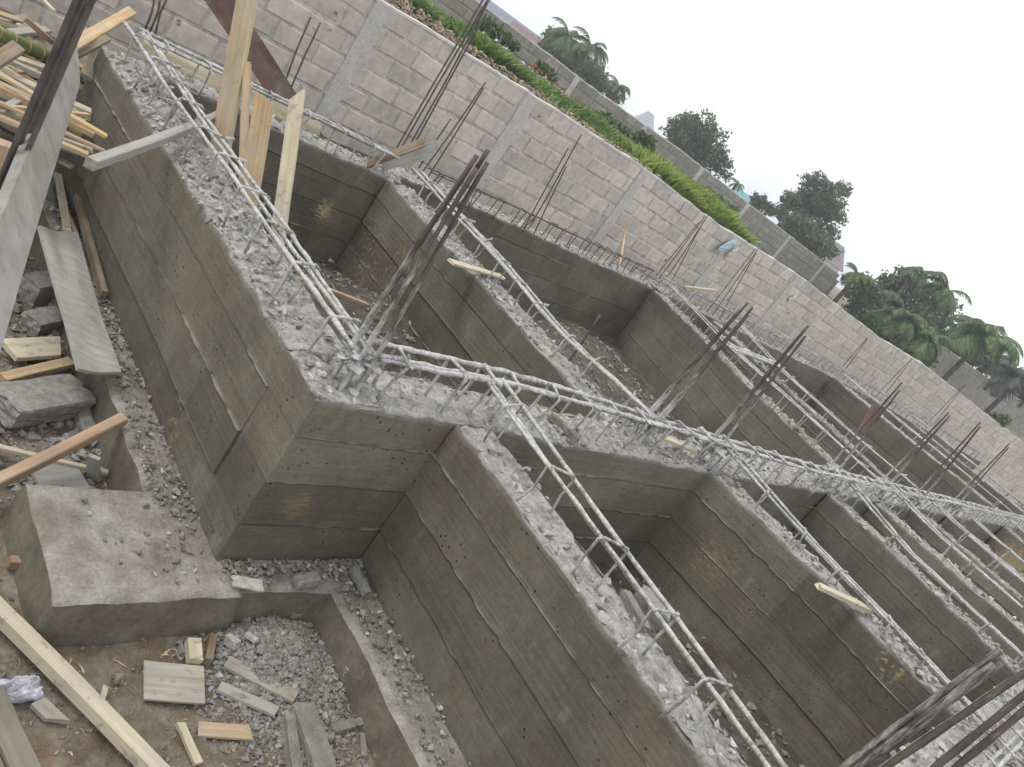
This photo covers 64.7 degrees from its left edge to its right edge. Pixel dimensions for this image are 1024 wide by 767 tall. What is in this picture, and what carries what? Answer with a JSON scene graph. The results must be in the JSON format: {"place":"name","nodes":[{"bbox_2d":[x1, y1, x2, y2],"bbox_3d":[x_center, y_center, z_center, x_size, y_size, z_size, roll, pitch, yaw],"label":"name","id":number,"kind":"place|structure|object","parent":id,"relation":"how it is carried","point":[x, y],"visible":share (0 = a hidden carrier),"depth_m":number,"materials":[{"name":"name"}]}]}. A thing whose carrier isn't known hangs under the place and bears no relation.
{"place":"outdoors","nodes":[
{"label":"outdoors","id":0,"kind":"place"},
{"bbox_2d":[0,0,1023,766],"bbox_3d":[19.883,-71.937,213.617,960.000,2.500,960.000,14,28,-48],"label":"ground","id":1,"kind":"structure","parent":0,"point":[100,670],"depth_m":3.55,"materials":[{"name":"soil"}]},
{"bbox_2d":[0,685,41,766],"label":"timber board","id":2,"kind":"object","parent":1,"relation":"on","point":[16,749],"visible":1,"depth_m":2.78,"materials":[{"name":"brown wood"}]},
{"bbox_2d":[0,675,44,703],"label":"plastic bag","id":3,"kind":"object","parent":1,"relation":"on","point":[21,689],"visible":0.92,"depth_m":2.93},
{"bbox_2d":[18,270,53,304],"bbox_3d":[-2.914,-0.601,5.059,0.162,0.174,0.284,38,19,6],"label":"concrete lump","id":4,"kind":"object","parent":1,"relation":"on","point":[36,288],"visible":0.54,"depth_m":4.95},
{"bbox_2d":[19,306,63,336],"bbox_3d":[-2.780,-0.370,4.823,0.144,0.113,0.268,37,19,1],"label":"concrete lump","id":5,"kind":"object","parent":1,"relation":"on","point":[42,321],"visible":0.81,"depth_m":4.75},
{"bbox_2d":[0,0,95,189],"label":"column rebar","id":6,"kind":"object","parent":1,"relation":"on","point":[78,13],"depth_m":2.08,"materials":[{"name":"metal"}]},
{"bbox_2d":[0,45,79,351],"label":"formwork board","id":7,"kind":"object","parent":6,"relation":"attached to","point":[24,188],"visible":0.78,"depth_m":2.13,"materials":[{"name":"grey wood"}]},
{"bbox_2d":[29,696,69,723],"bbox_3d":[-1.689,1.209,2.958,0.143,0.023,0.058,40,19,5],"label":"timber offcut","id":8,"kind":"object","parent":1,"relation":"on","point":[44,709],"visible":1,"depth_m":2.95,"materials":[{"name":"grey wood"}]},
{"bbox_2d":[0,244,109,502],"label":"rubble","id":9,"kind":"object","parent":1,"relation":"on","point":[30,435],"visible":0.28,"depth_m":4.15,"materials":[{"name":"concrete"}]},
{"bbox_2d":[2,336,60,360],"bbox_3d":[-2.638,-0.196,4.507,0.160,0.030,0.357,43,19,13],"label":"timber board","id":10,"kind":"object","parent":9,"relation":"on","point":[29,348],"visible":0.98,"depth_m":4.46,"materials":[{"name":"brown wood"}]},
{"bbox_2d":[0,357,74,381],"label":"timber board","id":11,"kind":"object","parent":9,"relation":"on","point":[40,369],"visible":0.92,"depth_m":4.37,"materials":[{"name":"brown wood"}]},
{"bbox_2d":[0,374,96,428],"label":"concrete lump","id":12,"kind":"object","parent":9,"relation":"on","point":[43,399],"visible":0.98,"depth_m":4.12,"materials":[{"name":"concrete"}]},
{"bbox_2d":[30,463,90,488],"bbox_3d":[-2.179,0.454,3.886,0.194,0.025,0.231,45,21,25],"label":"timber offcut","id":13,"kind":"object","parent":1,"relation":"on","point":[53,474],"visible":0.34,"depth_m":3.89,"materials":[{"name":"wood"}]},
{"bbox_2d":[0,596,169,766],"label":"timber beam","id":14,"kind":"structure","parent":1,"relation":"on","point":[86,699],"depth_m":3.02,"materials":[{"name":"brown wood"}]},
{"bbox_2d":[143,660,204,704],"bbox_3d":[-1.407,1.246,3.370,0.252,0.013,0.190,20,24,-33],"label":"timber offcut","id":15,"kind":"object","parent":1,"relation":"on","point":[173,683],"visible":1,"depth_m":3.36,"materials":[{"name":"brown wood"}]},
{"bbox_2d":[0,448,370,766],"bbox_3d":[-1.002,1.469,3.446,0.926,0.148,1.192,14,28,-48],"label":"rubble","id":16,"kind":"object","parent":1,"relation":"on","point":[279,628],"visible":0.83,"depth_m":3.66,"materials":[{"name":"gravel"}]},
{"bbox_2d":[197,721,252,740],"bbox_3d":[-1.175,1.423,3.312,0.229,0.014,0.068,19,25,-29],"label":"timber offcut","id":17,"kind":"object","parent":16,"relation":"on","point":[214,730],"visible":1,"depth_m":3.30,"materials":[{"name":"brown wood"}]},
{"bbox_2d":[216,681,278,717],"bbox_3d":[-1.136,1.358,3.478,0.275,0.022,0.054,29,19,-11],"label":"timber offcut","id":18,"kind":"object","parent":16,"relation":"on","point":[252,701],"visible":1,"depth_m":3.47,"materials":[{"name":"grey wood"}]},
{"bbox_2d":[0,318,372,766],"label":"rubble","id":19,"kind":"object","parent":1,"relation":"on","point":[23,723],"visible":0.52,"depth_m":3.14,"materials":[{"name":"concrete"}]},
{"bbox_2d":[210,0,257,169],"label":"timber post","id":20,"kind":"object","parent":1,"relation":"on","point":[236,58],"visible":0.52,"depth_m":5.42,"materials":[{"name":"brown wood"}]},
{"bbox_2d":[2,132,468,766],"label":"strip footing","id":21,"kind":"object","parent":1,"relation":"on","point":[76,582],"visible":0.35,"depth_m":3.65,"materials":[{"name":"concrete"}]},
{"bbox_2d":[0,412,127,488],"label":"timber board","id":22,"kind":"object","parent":21,"relation":"on","point":[43,459],"visible":1,"depth_m":3.77,"materials":[{"name":"orange wood"}]},
{"bbox_2d":[37,225,120,374],"bbox_3d":[-2.465,-0.511,4.587,0.291,0.132,1.497,14,28,-48],"label":"plywood sheet","id":23,"kind":"object","parent":21,"relation":"on","point":[91,348],"visible":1,"depth_m":4.50,"materials":[{"name":"grey wood"}]},
{"bbox_2d":[53,46,340,498],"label":"ground beam","id":24,"kind":"structure","parent":21,"relation":"on","point":[206,344],"depth_m":4.44,"materials":[{"name":"concrete"}]},
{"bbox_2d":[80,47,100,81],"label":"timber board","id":25,"kind":"object","parent":24,"relation":"on","point":[86,72],"visible":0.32,"depth_m":5.75,"materials":[{"name":"brown wood"}]},
{"bbox_2d":[78,34,111,58],"bbox_3d":[-2.973,-2.353,5.675,0.057,0.034,0.601,41,28,-23],"label":"timber board","id":26,"kind":"object","parent":25,"relation":"on","point":[99,42],"visible":0.56,"depth_m":5.73,"materials":[{"name":"brown wood"}]},
{"bbox_2d":[77,6,136,50],"bbox_3d":[-3.066,-2.665,6.063,0.083,0.042,1.919,37,18,-28],"label":"timber board","id":27,"kind":"object","parent":26,"relation":"on","point":[90,35],"visible":0.73,"depth_m":6.07,"materials":[{"name":"brown wood"}]},
{"bbox_2d":[123,21,376,363],"bbox_3d":[-1.707,-1.248,4.691,0.229,0.304,3.841,14,29,-49],"label":"rebar cage","id":28,"kind":"object","parent":24,"relation":"on","point":[335,304],"visible":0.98,"depth_m":4.34,"materials":[{"name":"metal"}]},
{"bbox_2d":[83,111,215,170],"bbox_3d":[-2.004,-1.459,4.741,0.063,0.059,2.050,31,20,-14],"label":"timber board","id":29,"kind":"object","parent":28,"relation":"on","point":[96,161],"visible":0.75,"depth_m":4.29,"materials":[{"name":"grey wood"}]},
{"bbox_2d":[46,196,470,766],"bbox_3d":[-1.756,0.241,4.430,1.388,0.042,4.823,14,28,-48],"label":"rubble","id":30,"kind":"object","parent":21,"relation":"on","point":[346,563],"visible":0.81,"depth_m":3.99,"materials":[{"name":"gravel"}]},
{"bbox_2d":[73,193,107,299],"bbox_3d":[-2.923,-1.167,5.489,0.039,0.066,1.929,16,30,-46],"label":"timber board","id":31,"kind":"object","parent":30,"relation":"on","point":[96,268],"visible":0.78,"depth_m":5.17,"materials":[{"name":"brown wood"}]},
{"bbox_2d":[361,424,749,766],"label":"ground beam","id":32,"kind":"structure","parent":21,"relation":"on","point":[510,641],"depth_m":3.64,"materials":[{"name":"concrete"}]},
{"bbox_2d":[482,374,787,766],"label":"rebar cage","id":33,"kind":"object","parent":32,"relation":"on","point":[603,540],"visible":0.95,"depth_m":3.31,"materials":[{"name":"metal"}]},
{"bbox_2d":[619,589,650,632],"bbox_3d":[0.537,1.002,3.558,0.050,0.048,0.228,24,22,-31],"label":"concrete lump","id":34,"kind":"object","parent":32,"relation":"on","point":[630,603],"visible":0.91,"depth_m":3.54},
{"bbox_2d":[238,91,273,207],"bbox_3d":[-1.685,-1.193,5.171,0.157,1.435,0.035,5,-7,24],"label":"timber post","id":35,"kind":"object","parent":1,"relation":"on","point":[258,134],"visible":0.45,"depth_m":5.19,"materials":[{"name":"brown wood"}]},
{"bbox_2d":[238,61,251,181],"bbox_3d":[-1.755,-1.552,5.296,0.054,1.245,0.036,-1,-14,-6],"label":"timber board","id":36,"kind":"object","parent":35,"relation":"on","point":[245,107],"visible":0.53,"depth_m":5.34,"materials":[{"name":"brown wood"}]},
{"bbox_2d":[222,656,298,703],"bbox_3d":[-1.113,1.314,3.588,0.349,0.021,0.074,30,19,-5],"label":"timber offcut","id":37,"kind":"object","parent":1,"relation":"on","point":[234,666],"visible":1,"depth_m":3.57,"materials":[{"name":"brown wood"}]},
{"bbox_2d":[205,0,323,136],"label":"steel plate","id":38,"kind":"object","parent":1,"relation":"on","point":[267,72],"visible":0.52,"depth_m":7.18,"materials":[{"name":"metal"}]},
{"bbox_2d":[145,61,406,262],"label":"ground beam","id":39,"kind":"structure","parent":1,"relation":"on","point":[333,197],"depth_m":7.38,"materials":[{"name":"concrete"}]},
{"bbox_2d":[140,39,321,135],"bbox_3d":[-2.289,-2.409,6.789,1.710,0.212,0.040,13,29,-49],"label":"board","id":40,"kind":"object","parent":39,"relation":"on","point":[188,67],"visible":0.38,"depth_m":6.56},
{"bbox_2d":[136,26,399,173],"bbox_3d":[-1.926,-2.237,6.702,2.483,0.294,0.200,13,29,-49],"label":"rebar cage","id":41,"kind":"object","parent":39,"relation":"on","point":[170,46],"visible":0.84,"depth_m":6.57,"materials":[{"name":"metal"}]},
{"bbox_2d":[382,140,436,170],"bbox_3d":[-0.982,-2.206,7.827,0.602,0.155,0.031,-22,23,-23],"label":"timber board","id":42,"kind":"object","parent":39,"relation":"on","point":[423,153],"visible":0.66,"depth_m":7.83,"materials":[{"name":"grey wood"}]},
{"bbox_2d":[271,88,305,251],"bbox_3d":[-1.411,-1.225,5.024,0.090,1.296,0.050,6,-8,-4],"label":"timber post","id":43,"kind":"object","parent":1,"relation":"on","point":[288,160],"visible":0.7,"depth_m":5.03,"materials":[{"name":"brown wood"}]},
{"bbox_2d":[282,711,302,766],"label":"plank","id":44,"kind":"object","parent":1,"relation":"on","point":[292,751],"depth_m":3.42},
{"bbox_2d":[289,701,336,766],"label":"concrete slab","id":45,"kind":"object","parent":1,"relation":"on","point":[314,743],"depth_m":3.50,"materials":[{"name":"concrete"}]},
{"bbox_2d":[336,180,631,426],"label":"ground beam","id":46,"kind":"structure","parent":1,"relation":"on","point":[459,312],"depth_m":6.77,"materials":[{"name":"concrete"}]},
{"bbox_2d":[412,167,657,422],"bbox_3d":[-0.026,-0.820,6.641,0.215,0.287,3.647,15,28,-47],"label":"rebar cage","id":47,"kind":"object","parent":46,"relation":"on","point":[518,280],"visible":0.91,"depth_m":6.48,"materials":[{"name":"metal"}]},
{"bbox_2d":[478,13,520,52],"bbox_3d":[-0.413,-7.634,18.201,1.006,1.014,1.006,43,20,20],"label":"bush","id":48,"kind":"object","parent":1,"relation":"on","point":[492,29],"visible":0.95,"depth_m":18.08,"materials":[{"name":"green plant"}]},
{"bbox_2d":[0,0,1023,507],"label":"block wall","id":49,"kind":"structure","parent":1,"relation":"on","point":[370,70],"depth_m":11.13,"materials":[{"name":"concrete"}]},
{"bbox_2d":[381,163,652,338],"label":"ground beam","id":50,"kind":"structure","parent":1,"relation":"on","point":[572,285],"depth_m":10.72,"materials":[{"name":"concrete"}]},
{"bbox_2d":[396,0,489,147],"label":"column rebar","id":51,"kind":"object","parent":50,"relation":"on","point":[481,12],"depth_m":7.95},
{"bbox_2d":[427,167,654,279],"bbox_3d":[0.581,-1.864,10.233,0.212,0.280,5.174,47,21,29],"label":"rebar cage","id":52,"kind":"object","parent":50,"relation":"on","point":[534,215],"visible":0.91,"depth_m":9.91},
{"bbox_2d":[384,0,666,182],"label":"rubble","id":53,"kind":"object","parent":1,"relation":"on","point":[441,28],"visible":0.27,"depth_m":10.45,"materials":[{"name":"stone"}]},
{"bbox_2d":[392,0,662,174],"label":"grass","id":54,"kind":"structure","parent":1,"relation":"on","point":[489,47],"depth_m":11.49,"materials":[{"name":"plant"}]},
{"bbox_2d":[292,250,805,766],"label":"rubble","id":55,"kind":"object","parent":1,"relation":"on","point":[688,646],"visible":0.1,"depth_m":7.00,"materials":[{"name":"gravel"}]},
{"bbox_2d":[540,17,590,63],"bbox_3d":[2.137,-16.242,40.112,2.526,3.157,2.540,14,28,-48],"label":"palm tree","id":56,"kind":"object","parent":1,"relation":"on","point":[563,40],"visible":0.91,"depth_m":39.39,"materials":[{"name":"green plant"}]},
{"bbox_2d":[532,24,627,104],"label":"bush","id":57,"kind":"object","parent":1,"relation":"on","point":[593,75],"visible":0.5,"depth_m":44.12,"materials":[{"name":"green plant"}]},
{"bbox_2d":[569,26,607,72],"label":"palm tree","id":58,"kind":"object","parent":1,"relation":"on","point":[589,49],"visible":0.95,"depth_m":39.47,"materials":[{"name":"green plant"}]},
{"bbox_2d":[193,347,1023,563],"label":"ground beam","id":59,"kind":"structure","parent":1,"relation":"on","point":[302,473],"depth_m":4.02,"materials":[{"name":"concrete"}]},
{"bbox_2d":[330,148,489,391],"bbox_3d":[-0.437,-0.451,3.498,0.278,1.277,0.193,14,28,-48],"label":"column rebar","id":60,"kind":"object","parent":59,"relation":"on","point":[358,359],"depth_m":3.47,"materials":[{"name":"metal"}]},
{"bbox_2d":[628,302,752,442],"bbox_3d":[1.189,-0.057,5.483,0.201,1.235,0.239,47,21,29],"label":"column rebar","id":61,"kind":"object","parent":59,"relation":"on","point":[665,412],"depth_m":5.47,"materials":[{"name":"metal"}]},
{"bbox_2d":[372,338,1023,530],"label":"rebar cage","id":62,"kind":"object","parent":59,"relation":"on","point":[679,426],"visible":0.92,"depth_m":5.32,"materials":[{"name":"metal"}]},
{"bbox_2d":[697,325,808,466],"bbox_3d":[1.783,0.126,5.953,0.240,1.322,0.244,29,20,-19],"label":"column rebar","id":63,"kind":"object","parent":59,"relation":"on","point":[714,450],"depth_m":5.94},
{"bbox_2d":[819,382,901,485],"bbox_3d":[3.425,0.517,7.950,0.384,1.295,0.198,14,28,-48],"label":"column rebar","id":64,"kind":"object","parent":59,"relation":"on","point":[830,465],"depth_m":7.90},
{"bbox_2d":[427,0,839,292],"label":"block wall","id":65,"kind":"structure","parent":1,"relation":"on","point":[781,246],"depth_m":24.30,"materials":[{"name":"concrete"}]},
{"bbox_2d":[633,584,670,632],"bbox_3d":[0.789,1.293,4.633,0.224,0.147,0.169,38,19,7],"label":"concrete lump","id":66,"kind":"object","parent":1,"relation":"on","point":[655,625],"visible":0.49,"depth_m":4.56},
{"bbox_2d":[658,108,735,182],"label":"broadleaf tree","id":67,"kind":"object","parent":1,"relation":"on","point":[700,148],"visible":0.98,"depth_m":44.08,"materials":[{"name":"green plant"}]},
{"bbox_2d":[616,290,853,477],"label":"ground beam","id":68,"kind":"structure","parent":1,"relation":"on","point":[660,343],"depth_m":10.90,"materials":[{"name":"concrete"}]},
{"bbox_2d":[110,50,1023,766],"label":"rubble","id":69,"kind":"object","parent":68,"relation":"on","point":[322,370],"visible":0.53,"depth_m":5.20,"materials":[{"name":"gravel"}]},
{"bbox_2d":[666,283,879,479],"bbox_3d":[3.040,-0.166,10.441,0.408,0.299,4.394,21,24,-38],"label":"rebar cage","id":70,"kind":"object","parent":68,"relation":"on","point":[754,367],"visible":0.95,"depth_m":10.12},
{"bbox_2d":[749,189,787,220],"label":"bush","id":71,"kind":"object","parent":1,"relation":"on","point":[766,206],"visible":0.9,"depth_m":44.38,"materials":[{"name":"green plant"}]},
{"bbox_2d":[703,321,887,482],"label":"ground beam","id":72,"kind":"structure","parent":1,"relation":"on","point":[826,443],"depth_m":11.83,"materials":[{"name":"concrete"}]},
{"bbox_2d":[730,319,918,489],"bbox_3d":[4.330,0.165,11.980,0.392,0.267,4.394,23,22,-34],"label":"rebar cage","id":73,"kind":"object","parent":72,"relation":"on","point":[791,378],"visible":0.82,"depth_m":11.71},
{"bbox_2d":[618,281,980,469],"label":"ground beam","id":74,"kind":"structure","parent":1,"relation":"on","point":[813,380],"depth_m":16.95,"materials":[{"name":"concrete"}]},
{"bbox_2d":[657,272,984,461],"bbox_3d":[7.785,0.043,18.332,16.269,0.288,0.940,18,26,-43],"label":"rebar cage","id":75,"kind":"object","parent":74,"relation":"on","point":[668,278],"visible":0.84,"depth_m":16.81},
{"bbox_2d":[776,210,844,261],"bbox_3d":[14.647,-6.979,40.340,3.258,2.809,3.254,14,28,-48],"label":"broadleaf tree","id":76,"kind":"object","parent":1,"relation":"on","point":[809,237],"visible":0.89,"depth_m":39.82,"materials":[{"name":"green plant"}]},
{"bbox_2d":[777,168,853,240],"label":"broadleaf tree","id":77,"kind":"object","parent":1,"relation":"on","point":[824,204],"visible":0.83,"depth_m":43.50,"materials":[{"name":"green plant"}]},
{"bbox_2d":[631,470,1021,766],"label":"ground beam","id":78,"kind":"structure","parent":1,"relation":"on","point":[827,680],"depth_m":5.69,"materials":[{"name":"concrete"}]},
{"bbox_2d":[715,438,1023,759],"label":"rebar cage","id":79,"kind":"object","parent":78,"relation":"on","point":[888,620],"visible":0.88,"depth_m":5.52,"materials":[{"name":"metal"}]},
{"bbox_2d":[832,262,874,302],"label":"palm tree","id":80,"kind":"object","parent":1,"relation":"on","point":[850,278],"visible":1,"depth_m":32.05,"materials":[{"name":"green plant"}]},
{"bbox_2d":[839,271,891,322],"bbox_3d":[16.069,-3.556,36.762,3.503,2.567,2.533,35,19,-4],"label":"broadleaf tree","id":81,"kind":"object","parent":1,"relation":"on","point":[868,296],"visible":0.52,"depth_m":36.10,"materials":[{"name":"green plant"}]},
{"bbox_2d":[864,290,928,350],"bbox_3d":[13.751,-2.089,28.813,2.407,1.639,2.211,14,28,-48],"label":"palm tree","id":82,"kind":"object","parent":1,"relation":"on","point":[898,315],"visible":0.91,"depth_m":28.32,"materials":[{"name":"green plant"}]},
{"bbox_2d":[857,307,938,367],"bbox_3d":[15.062,-1.790,32.130,2.895,1.551,3.607,14,28,-48],"label":"bush","id":83,"kind":"object","parent":1,"relation":"on","point":[871,322],"visible":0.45,"depth_m":32.24,"materials":[{"name":"green plant"}]},
{"bbox_2d":[809,378,995,511],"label":"ground beam","id":84,"kind":"structure","parent":1,"relation":"on","point":[893,446],"depth_m":17.00,"materials":[{"name":"concrete"}]},
{"bbox_2d":[792,494,1023,705],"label":"ground beam","id":85,"kind":"structure","parent":1,"relation":"on","point":[951,643],"depth_m":7.38,"materials":[{"name":"concrete"}]},
{"bbox_2d":[841,474,1023,665],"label":"rebar cage","id":86,"kind":"object","parent":85,"relation":"on","point":[901,542],"visible":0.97,"depth_m":7.30,"materials":[{"name":"metal"}]},
{"bbox_2d":[871,264,963,329],"bbox_3d":[18.049,-3.560,37.213,4.106,3.447,3.038,35,19,-2],"label":"broadleaf tree","id":87,"kind":"object","parent":1,"relation":"on","point":[919,303],"visible":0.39,"depth_m":36.69,"materials":[{"name":"green plant"}]},
{"bbox_2d":[837,647,1003,766],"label":"column rebar","id":88,"kind":"object","parent":1,"relation":"on","point":[895,735],"depth_m":2.16,"materials":[{"name":"metal"}]},
{"bbox_2d":[893,321,958,362],"bbox_3d":[14.504,-1.333,28.549,1.937,1.510,1.920,14,28,-48],"label":"palm tree","id":89,"kind":"object","parent":1,"relation":"on","point":[931,341],"visible":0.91,"depth_m":28.11,"materials":[{"name":"green plant"}]},
{"bbox_2d":[862,502,1023,656],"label":"ground beam","id":90,"kind":"structure","parent":1,"relation":"on","point":[1000,621],"depth_m":8.43,"materials":[{"name":"concrete"}]},
{"bbox_2d":[888,484,1023,608],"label":"rebar cage","id":91,"kind":"object","parent":90,"relation":"on","point":[940,536],"visible":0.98,"depth_m":8.55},
{"bbox_2d":[914,271,971,317],"bbox_3d":[15.891,-2.626,31.274,2.069,3.299,1.942,14,28,-48],"label":"palm tree","id":92,"kind":"object","parent":1,"relation":"on","point":[946,295],"visible":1,"depth_m":30.73,"materials":[{"name":"green plant"}]},
{"bbox_2d":[878,677,1023,766],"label":"ground beam","id":93,"kind":"structure","parent":1,"relation":"on","point":[957,734],"depth_m":4.70,"materials":[{"name":"concrete"}]},
{"bbox_2d":[926,701,1023,766],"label":"rebar cage","id":94,"kind":"object","parent":93,"relation":"on","point":[1006,758],"visible":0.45,"depth_m":4.54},
{"bbox_2d":[880,669,1023,766],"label":"column rebar","id":95,"kind":"object","parent":1,"relation":"on","point":[951,722],"depth_m":2.12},
{"bbox_2d":[897,418,1023,517],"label":"ground beam","id":96,"kind":"structure","parent":1,"relation":"on","point":[992,490],"depth_m":19.61,"materials":[{"name":"concrete"}]},
{"bbox_2d":[904,510,1023,661],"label":"ground beam","id":97,"kind":"structure","parent":1,"relation":"on","point":[917,525],"depth_m":9.83,"materials":[{"name":"concrete"}]},
{"bbox_2d":[925,494,1023,599],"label":"rebar cage","id":98,"kind":"object","parent":97,"relation":"on","point":[975,540],"visible":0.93,"depth_m":9.92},
{"bbox_2d":[930,311,1018,380],"bbox_3d":[21.701,-1.547,39.097,3.478,3.175,5.203,31,19,-15],"label":"broadleaf tree","id":99,"kind":"object","parent":1,"relation":"on","point":[984,367],"visible":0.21,"depth_m":38.08,"materials":[{"name":"green plant"}]},
{"bbox_2d":[928,346,1023,436],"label":"block wall","id":100,"kind":"structure","parent":1,"relation":"on","point":[974,380],"depth_m":38.34,"materials":[{"name":"concrete"}]},
{"bbox_2d":[929,690,1023,766],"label":"column rebar","id":101,"kind":"object","parent":1,"relation":"on","point":[964,743],"depth_m":2.07,"materials":[{"name":"metal"}]},
{"bbox_2d":[939,314,1023,380],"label":"palm tree","id":102,"kind":"object","parent":1,"relation":"on","point":[979,333],"visible":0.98,"depth_m":28.54,"materials":[{"name":"green plant"}]},
{"bbox_2d":[940,517,1023,596],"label":"ground beam","id":103,"kind":"structure","parent":1,"relation":"on","point":[967,542],"depth_m":11.05,"materials":[{"name":"concrete"}]},
{"bbox_2d":[982,359,1023,417],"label":"palm tree","id":104,"kind":"object","parent":1,"relation":"on","point":[1010,379],"visible":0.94,"depth_m":33.80,"materials":[{"name":"green plant"}]},
{"bbox_2d":[986,527,1023,576],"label":"ground beam","id":105,"kind":"structure","parent":1,"relation":"on","point":[1013,542],"depth_m":14.16,"materials":[{"name":"concrete"}]},
{"bbox_2d":[572,96,761,244],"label":"grass","id":106,"kind":"structure","parent":0,"point":[701,198],"depth_m":15.42,"materials":[{"name":"plant"}]},
{"bbox_2d":[491,0,1023,378],"label":"sky","id":107,"kind":"structure","parent":0,"point":[917,105],"materials":[{"name":"white"}]},
{"bbox_3d":[-3.677,-2.424,5.874,0.069,0.019,0.811,40,20,-18],"label":"wood offcut","id":108,"kind":"object","parent":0,"visible":0},
{"label":"wood offcut","id":109,"kind":"object","parent":108,"relation":"on","visible":0},
{"label":"wood offcut","id":110,"kind":"object","parent":109,"relation":"on","visible":0},
{"bbox_2d":[0,25,50,62],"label":"bamboo pole","id":111,"kind":"object","parent":110,"relation":"on","point":[37,51],"visible":0.87,"depth_m":5.50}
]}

